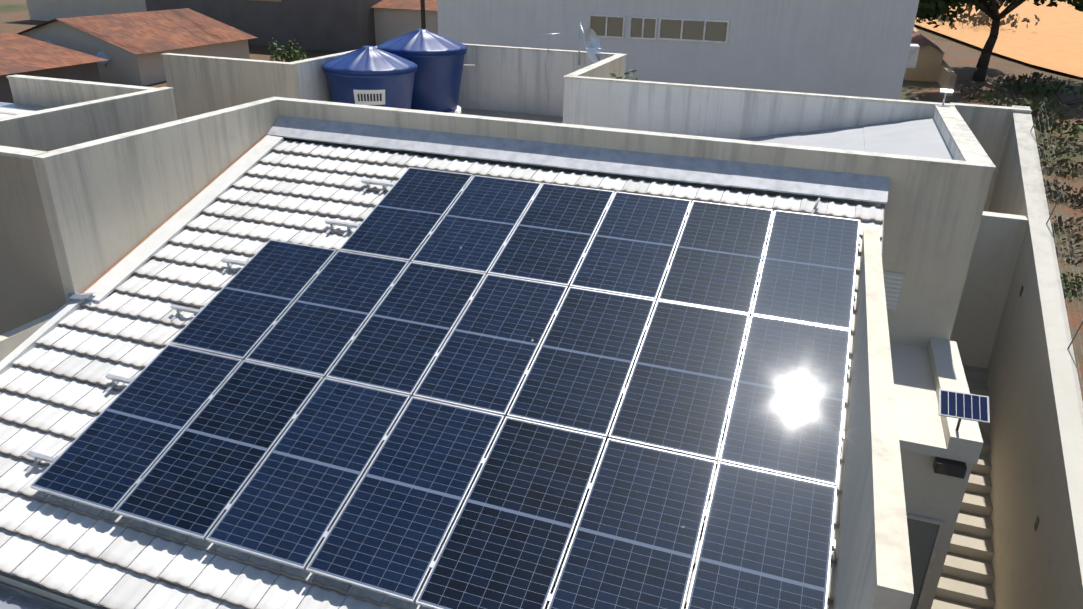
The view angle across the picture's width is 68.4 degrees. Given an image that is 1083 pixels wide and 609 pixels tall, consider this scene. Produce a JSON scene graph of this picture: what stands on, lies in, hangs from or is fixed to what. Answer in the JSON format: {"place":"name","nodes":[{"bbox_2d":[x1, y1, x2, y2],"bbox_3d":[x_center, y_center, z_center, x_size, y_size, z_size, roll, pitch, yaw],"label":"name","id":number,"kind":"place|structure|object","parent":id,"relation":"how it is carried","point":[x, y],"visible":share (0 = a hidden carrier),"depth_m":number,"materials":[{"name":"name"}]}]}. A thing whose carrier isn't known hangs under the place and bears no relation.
{"place":"outdoors","nodes":[
{"label":"outdoors","id":0,"kind":"place"},
{"bbox_2d":[0,140,882,608],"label":"concrete roof tiles","id":1,"kind":"object","parent":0,"point":[56,398],"visible":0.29,"depth_m":8.91,"materials":[{"name":"white concrete"}]},
{"bbox_2d":[25,167,860,608],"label":"solar panel array","id":2,"kind":"object","parent":1,"relation":"on","point":[415,315],"visible":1,"depth_m":7.84,"materials":[{"name":"blue glass"}]},
{"bbox_2d":[691,198,820,213],"bbox_3d":[1.084,-1.583,10.675,5.038,0.189,0.413,9,25,17],"label":"pv conduit cabling","id":3,"kind":"object","parent":2,"relation":"on","point":[815,206],"visible":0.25,"depth_m":9.98,"materials":[{"name":"grey"}]},
{"bbox_2d":[0,0,1082,400],"bbox_3d":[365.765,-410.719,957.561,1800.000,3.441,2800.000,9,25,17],"label":"ground","id":4,"kind":"structure","parent":0,"point":[960,58],"depth_m":44.09,"materials":[{"name":"soil"}]},
{"bbox_2d":[0,310,56,361],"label":"wall","id":5,"kind":"structure","parent":4,"relation":"on","point":[12,340],"depth_m":9.28,"materials":[{"name":"beige paint"}]},
{"bbox_2d":[0,145,66,334],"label":"wall","id":6,"kind":"structure","parent":4,"relation":"on","point":[31,287],"depth_m":9.86,"materials":[{"name":"beige paint"}]},
{"bbox_2d":[0,102,50,117],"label":"neighbour roof tiles","id":7,"kind":"object","parent":6,"relation":"attached to","point":[9,109],"depth_m":14.26,"materials":[{"name":"concrete"}]},
{"bbox_2d":[0,87,177,151],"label":"neighbour wall","id":8,"kind":"structure","parent":6,"relation":"attached to","point":[50,129],"depth_m":12.24,"materials":[{"name":"beige paint"}]},
{"bbox_2d":[0,32,106,102],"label":"house","id":9,"kind":"structure","parent":4,"relation":"on","point":[23,55],"depth_m":39.06,"materials":[{"name":"orange tile"}]},
{"bbox_2d":[0,572,106,608],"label":"gutter","id":10,"kind":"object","parent":4,"relation":"on","point":[30,587],"depth_m":7.02,"materials":[{"name":"beige paint"}]},
{"bbox_2d":[0,583,72,608],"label":"metal awning roof","id":11,"kind":"structure","parent":10,"relation":"attached to","point":[12,598],"depth_m":6.98,"materials":[{"name":"silver metal"}]},
{"bbox_2d":[6,75,156,107],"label":"neighbour wall","id":12,"kind":"structure","parent":4,"relation":"on","point":[41,91],"depth_m":14.19,"materials":[{"name":"beige paint"}]},
{"bbox_2d":[17,8,256,85],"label":"house","id":13,"kind":"structure","parent":4,"relation":"on","point":[134,46],"depth_m":44.05,"materials":[{"name":"orange tile"}]},
{"bbox_2d":[44,39,109,65],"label":"house satellite dishes","id":14,"kind":"object","parent":13,"relation":"attached to","point":[100,54],"depth_m":42.92,"materials":[{"name":"grey metal"}]},
{"bbox_2d":[32,98,278,301],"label":"parapet wall","id":15,"kind":"structure","parent":4,"relation":"on","point":[109,202],"depth_m":10.39,"materials":[{"name":"beige paint"}]},
{"bbox_2d":[26,0,381,51],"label":"dark building","id":16,"kind":"structure","parent":4,"relation":"on","point":[337,25],"depth_m":55.71,"materials":[{"name":"grey paint"}]},
{"bbox_2d":[161,53,300,119],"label":"neighbour wall","id":17,"kind":"structure","parent":4,"relation":"on","point":[199,84],"depth_m":17.43,"materials":[{"name":"beige paint"}]},
{"bbox_2d":[289,46,376,101],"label":"tank wall","id":18,"kind":"structure","parent":4,"relation":"on","point":[313,83],"depth_m":17.48,"materials":[{"name":"white paint"}]},
{"bbox_2d":[372,0,437,45],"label":"house","id":19,"kind":"structure","parent":4,"relation":"on","point":[394,19],"depth_m":54.69,"materials":[{"name":"beige paint"}]},
{"bbox_2d":[420,0,425,28],"bbox_3d":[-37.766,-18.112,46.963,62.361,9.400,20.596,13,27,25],"label":"utility pole","id":20,"kind":"object","parent":4,"relation":"on","point":[423,18],"visible":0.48,"depth_m":42.26,"materials":[{"name":"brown wood"}]},
{"bbox_2d":[458,43,626,116],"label":"wall","id":21,"kind":"structure","parent":4,"relation":"on","point":[504,78],"depth_m":20.57,"materials":[{"name":"white paint"}]},
{"bbox_2d":[567,54,625,78],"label":"tank wall","id":22,"kind":"structure","parent":4,"relation":"on","point":[604,68],"depth_m":18.08,"materials":[{"name":"beige paint"}]},
{"bbox_2d":[271,97,995,347],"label":"parapet wall","id":23,"kind":"structure","parent":4,"relation":"on","point":[933,210],"depth_m":10.60,"materials":[{"name":"grey concrete"}]},
{"bbox_2d":[0,115,889,374],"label":"roof flashings","id":24,"kind":"object","parent":23,"relation":"attached to","point":[842,185],"visible":0.79,"depth_m":11.12,"materials":[{"name":"silver metal"}]},
{"bbox_2d":[65,293,92,299],"bbox_3d":[-5.703,-0.106,9.856,0.351,0.092,0.122,1,24,-1],"label":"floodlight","id":25,"kind":"object","parent":24,"relation":"on","point":[80,296],"visible":0.89,"depth_m":9.83,"materials":[{"name":"silver metal"}]},
{"bbox_2d":[461,108,562,122],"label":"slab tank terrace","id":26,"kind":"structure","parent":23,"relation":"attached to","point":[521,116],"depth_m":20.54,"materials":[{"name":"concrete"}]},
{"bbox_2d":[322,46,417,108],"bbox_3d":[-3.837,-4.847,18.007,2.100,1.885,2.100,9,25,17],"label":"water tank","id":27,"kind":"object","parent":26,"relation":"on","point":[370,75],"visible":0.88,"depth_m":17.22,"materials":[{"name":"blue plastic"}]},
{"bbox_2d":[377,29,467,113],"bbox_3d":[-2.934,-5.741,19.813,2.205,2.085,2.205,9,25,17],"label":"water tank","id":28,"kind":"object","parent":26,"relation":"on","point":[438,59],"visible":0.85,"depth_m":19.09,"materials":[{"name":"blue plastic"}]},
{"bbox_2d":[538,22,606,115],"bbox_3d":[0.698,-5.771,19.813,1.888,2.341,0.821,9,25,17],"label":"dish antenna","id":29,"kind":"object","parent":26,"relation":"on","point":[592,44],"visible":0.9,"depth_m":19.52,"materials":[{"name":"grey metal"}]},
{"bbox_2d":[736,117,952,159],"bbox_3d":[2.995,-2.310,13.288,6.680,1.443,4.450,9,25,17],"label":"roof","id":30,"kind":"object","parent":23,"relation":"on","point":[922,137],"visible":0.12,"depth_m":13.28,"materials":[{"name":"grey concrete"}]},
{"bbox_2d":[883,271,904,311],"bbox_3d":[4.664,-0.182,10.762,0.360,0.550,0.028,9,25,17],"label":"vent grille","id":31,"kind":"object","parent":23,"relation":"attached to","point":[893,283],"visible":0.56,"depth_m":10.71,"materials":[{"name":"metal"}]},
{"bbox_2d":[437,0,919,99],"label":"white building","id":32,"kind":"structure","parent":4,"relation":"on","point":[861,48],"depth_m":28.37,"materials":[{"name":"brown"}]},
{"bbox_2d":[832,227,913,608],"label":"house wall","id":33,"kind":"structure","parent":4,"relation":"on","point":[873,570],"depth_m":5.65,"materials":[{"name":"beige paint"}]},
{"bbox_2d":[904,31,945,81],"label":"house","id":34,"kind":"structure","parent":4,"relation":"on","point":[931,53],"depth_m":46.83,"materials":[{"name":"paint"}]},
{"bbox_2d":[913,27,956,95],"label":"ochre garden wall","id":35,"kind":"structure","parent":4,"relation":"on","point":[947,77],"depth_m":43.86,"materials":[{"name":"paint"}]},
{"bbox_2d":[900,450,972,608],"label":"wall","id":36,"kind":"structure","parent":4,"relation":"on","point":[929,492],"depth_m":8.99,"materials":[{"name":"beige paint"}]},
{"bbox_2d":[906,512,944,608],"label":"door","id":37,"kind":"structure","parent":36,"relation":"attached to","point":[924,533],"depth_m":9.25,"materials":[{"name":"grey glass"}]},
{"bbox_2d":[890,338,982,463],"bbox_3d":[4.529,1.012,9.858,1.300,0.280,2.580,9,25,17],"label":"canopy slab","id":38,"kind":"object","parent":36,"relation":"on","point":[922,376],"visible":0.61,"depth_m":9.54,"materials":[{"name":"concrete"}]},
{"bbox_2d":[938,389,989,430],"bbox_3d":[4.419,1.192,8.438,0.495,0.546,0.430,9,25,17],"label":"solar module","id":39,"kind":"object","parent":38,"relation":"on","point":[960,406],"visible":1,"depth_m":8.29,"materials":[{"name":"blue"}]},
{"bbox_2d":[933,456,966,478],"bbox_3d":[4.461,1.781,8.710,0.300,0.130,0.148,9,25,17],"label":"floodlight","id":40,"kind":"object","parent":36,"relation":"attached to","point":[950,467],"visible":0.93,"depth_m":8.66,"materials":[{"name":"grey metal"}]},
{"bbox_2d":[915,5,987,22],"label":"foliage","id":41,"kind":"object","parent":4,"relation":"on","point":[969,10],"visible":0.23,"depth_m":72.38,"materials":[{"name":"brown plant"}]},
{"bbox_2d":[931,365,994,608],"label":"stairs","id":42,"kind":"structure","parent":4,"relation":"on","point":[967,577],"depth_m":10.76,"materials":[{"name":"concrete"}]},
{"bbox_2d":[958,84,1015,101],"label":"bush","id":43,"kind":"object","parent":4,"relation":"on","point":[979,92],"visible":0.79,"depth_m":41.82,"materials":[{"name":"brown plant"}]},
{"bbox_2d":[936,11,1039,28],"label":"foliage","id":44,"kind":"object","parent":4,"relation":"on","point":[988,23],"visible":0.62,"depth_m":69.21,"materials":[{"name":"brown plant"}]},
{"bbox_2d":[950,102,1031,211],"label":"boundary wall","id":45,"kind":"structure","parent":4,"relation":"on","point":[989,126],"depth_m":13.86,"materials":[{"name":"beige paint"}]},
{"bbox_2d":[916,0,1082,80],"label":"roadside tree","id":46,"kind":"object","parent":4,"relation":"on","point":[931,10],"visible":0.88,"depth_m":46.82,"materials":[{"name":"brown plant"}]},
{"bbox_2d":[968,92,1073,119],"bbox_3d":[22.475,-9.334,37.341,3.724,1.086,3.791,-7,25,-18],"label":"bush","id":47,"kind":"object","parent":4,"relation":"on","point":[1034,103],"visible":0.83,"depth_m":37.32,"materials":[{"name":"green plant"}]},
{"bbox_2d":[992,71,1069,88],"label":"bush","id":48,"kind":"object","parent":4,"relation":"on","point":[1035,76],"visible":0.73,"depth_m":44.81,"materials":[{"name":"green plant"}]},
{"bbox_2d":[994,79,1074,94],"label":"bush","id":49,"kind":"object","parent":4,"relation":"on","point":[1014,85],"visible":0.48,"depth_m":44.21,"materials":[{"name":"green plant"}]},
{"bbox_2d":[987,105,1082,608],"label":"boundary wall","id":50,"kind":"structure","parent":4,"relation":"on","point":[1035,436],"depth_m":10.07,"materials":[{"name":"beige paint"}]},
{"bbox_2d":[1030,101,1082,387],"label":"electric fence","id":51,"kind":"object","parent":50,"relation":"on","point":[1060,235],"visible":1,"depth_m":10.99,"materials":[{"name":"silver metal"}]},
{"bbox_2d":[1036,141,1061,155],"bbox_3d":[19.934,-6.497,32.852,2.951,0.596,2.199,9,25,17],"label":"bush","id":52,"kind":"object","parent":4,"relation":"on","point":[1042,150],"visible":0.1,"depth_m":32.53,"materials":[{"name":"green plant"}]},
{"bbox_2d":[1031,108,1069,121],"bbox_3d":[23.555,-8.822,37.494,2.456,0.645,2.590,9,25,17],"label":"bush","id":53,"kind":"object","parent":4,"relation":"on","point":[1054,115],"visible":0.44,"depth_m":37.47,"materials":[{"name":"green plant"}]},
{"bbox_2d":[1021,78,1082,108],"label":"bush","id":54,"kind":"object","parent":4,"relation":"on","point":[1040,88],"visible":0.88,"depth_m":41.77,"materials":[{"name":"green plant"}]},
{"bbox_2d":[1032,114,1082,136],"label":"bush","id":55,"kind":"object","parent":4,"relation":"on","point":[1063,119],"visible":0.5,"depth_m":33.97,"materials":[{"name":"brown plant"}]},
{"bbox_2d":[1033,116,1082,137],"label":"bush","id":56,"kind":"object","parent":4,"relation":"on","point":[1077,128],"visible":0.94,"depth_m":33.22,"materials":[{"name":"green plant"}]},
{"bbox_2d":[1037,135,1082,158],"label":"bush","id":57,"kind":"object","parent":4,"relation":"on","point":[1067,150],"visible":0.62,"depth_m":31.18,"materials":[{"name":"green plant"}]},
{"bbox_2d":[1044,183,1076,203],"bbox_3d":[16.690,-3.776,26.864,2.371,0.593,1.506,9,25,17],"label":"bush","id":58,"kind":"object","parent":4,"relation":"on","point":[1052,196],"visible":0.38,"depth_m":26.47,"materials":[{"name":"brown plant"}]},
{"bbox_2d":[1040,158,1082,178],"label":"bush","id":59,"kind":"object","parent":4,"relation":"on","point":[1074,173],"visible":0.85,"depth_m":30.16,"materials":[{"name":"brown plant"}]},
{"bbox_2d":[1043,178,1082,194],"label":"bush","id":60,"kind":"object","parent":4,"relation":"on","point":[1050,185],"visible":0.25,"depth_m":27.72,"materials":[{"name":"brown plant"}]},
{"bbox_2d":[1049,213,1082,238],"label":"bush","id":61,"kind":"object","parent":4,"relation":"on","point":[1060,224],"visible":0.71,"depth_m":23.70,"materials":[{"name":"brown plant"}]},
{"bbox_2d":[1054,186,1082,208],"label":"bush","id":62,"kind":"object","parent":4,"relation":"on","point":[1079,199],"visible":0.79,"depth_m":26.19,"materials":[{"name":"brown plant"}]},
{"bbox_2d":[1055,235,1082,265],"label":"bush","id":63,"kind":"object","parent":4,"relation":"on","point":[1070,246],"visible":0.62,"depth_m":21.88,"materials":[{"name":"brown plant"}]},
{"bbox_2d":[1060,272,1082,298],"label":"bush","id":64,"kind":"object","parent":4,"relation":"on","point":[1071,286],"visible":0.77,"depth_m":19.85,"materials":[{"name":"green plant"}]},
{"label":"rear slab terraces","id":65,"kind":"object","parent":4,"relation":"on","visible":0},
{"bbox_2d":[267,38,306,61],"bbox_3d":[-8.142,-7.760,25.646,1.146,1.554,0.954,-12,27,-27],"label":"yard shrub","id":66,"kind":"object","parent":65,"relation":"on","point":[293,56],"visible":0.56,"depth_m":25.44,"materials":[{"name":"green plant"}]},
{"bbox_2d":[609,69,636,79],"bbox_3d":[1.691,-4.252,16.682,0.658,1.334,0.899,20,30,35],"label":"shrub","id":67,"kind":"object","parent":65,"relation":"on","point":[614,75],"visible":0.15,"depth_m":16.40,"materials":[{"name":"green plant"}]},
{"bbox_2d":[285,140,876,215],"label":"roof deck","id":68,"kind":"structure","parent":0,"point":[614,177],"depth_m":11.19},
{"bbox_2d":[563,75,954,138],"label":"parapet wall","id":69,"kind":"structure","parent":0,"point":[705,111],"depth_m":15.15,"materials":[{"name":"grey concrete"}]},
{"bbox_2d":[933,105,992,162],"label":"parapet wall","id":70,"kind":"structure","parent":0,"point":[961,141],"depth_m":11.59,"materials":[{"name":"grey concrete"}]},
{"bbox_2d":[940,88,952,103],"bbox_3d":[6.963,-3.574,13.746,0.200,0.270,0.121,9,25,17],"label":"floodlight","id":71,"kind":"object","parent":70,"relation":"on","point":[945,91],"visible":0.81,"depth_m":13.70,"materials":[{"name":"white metal"}]},
{"bbox_2d":[950,211,1027,367],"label":"wall","id":72,"kind":"structure","parent":0,"point":[993,262],"depth_m":12.09,"materials":[{"name":"grey concrete"}]},
{"bbox_2d":[915,0,1082,76],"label":"dirt road","id":73,"kind":"structure","parent":0,"point":[1052,39],"depth_m":65.96,"materials":[{"name":"orange soil"}]}
]}

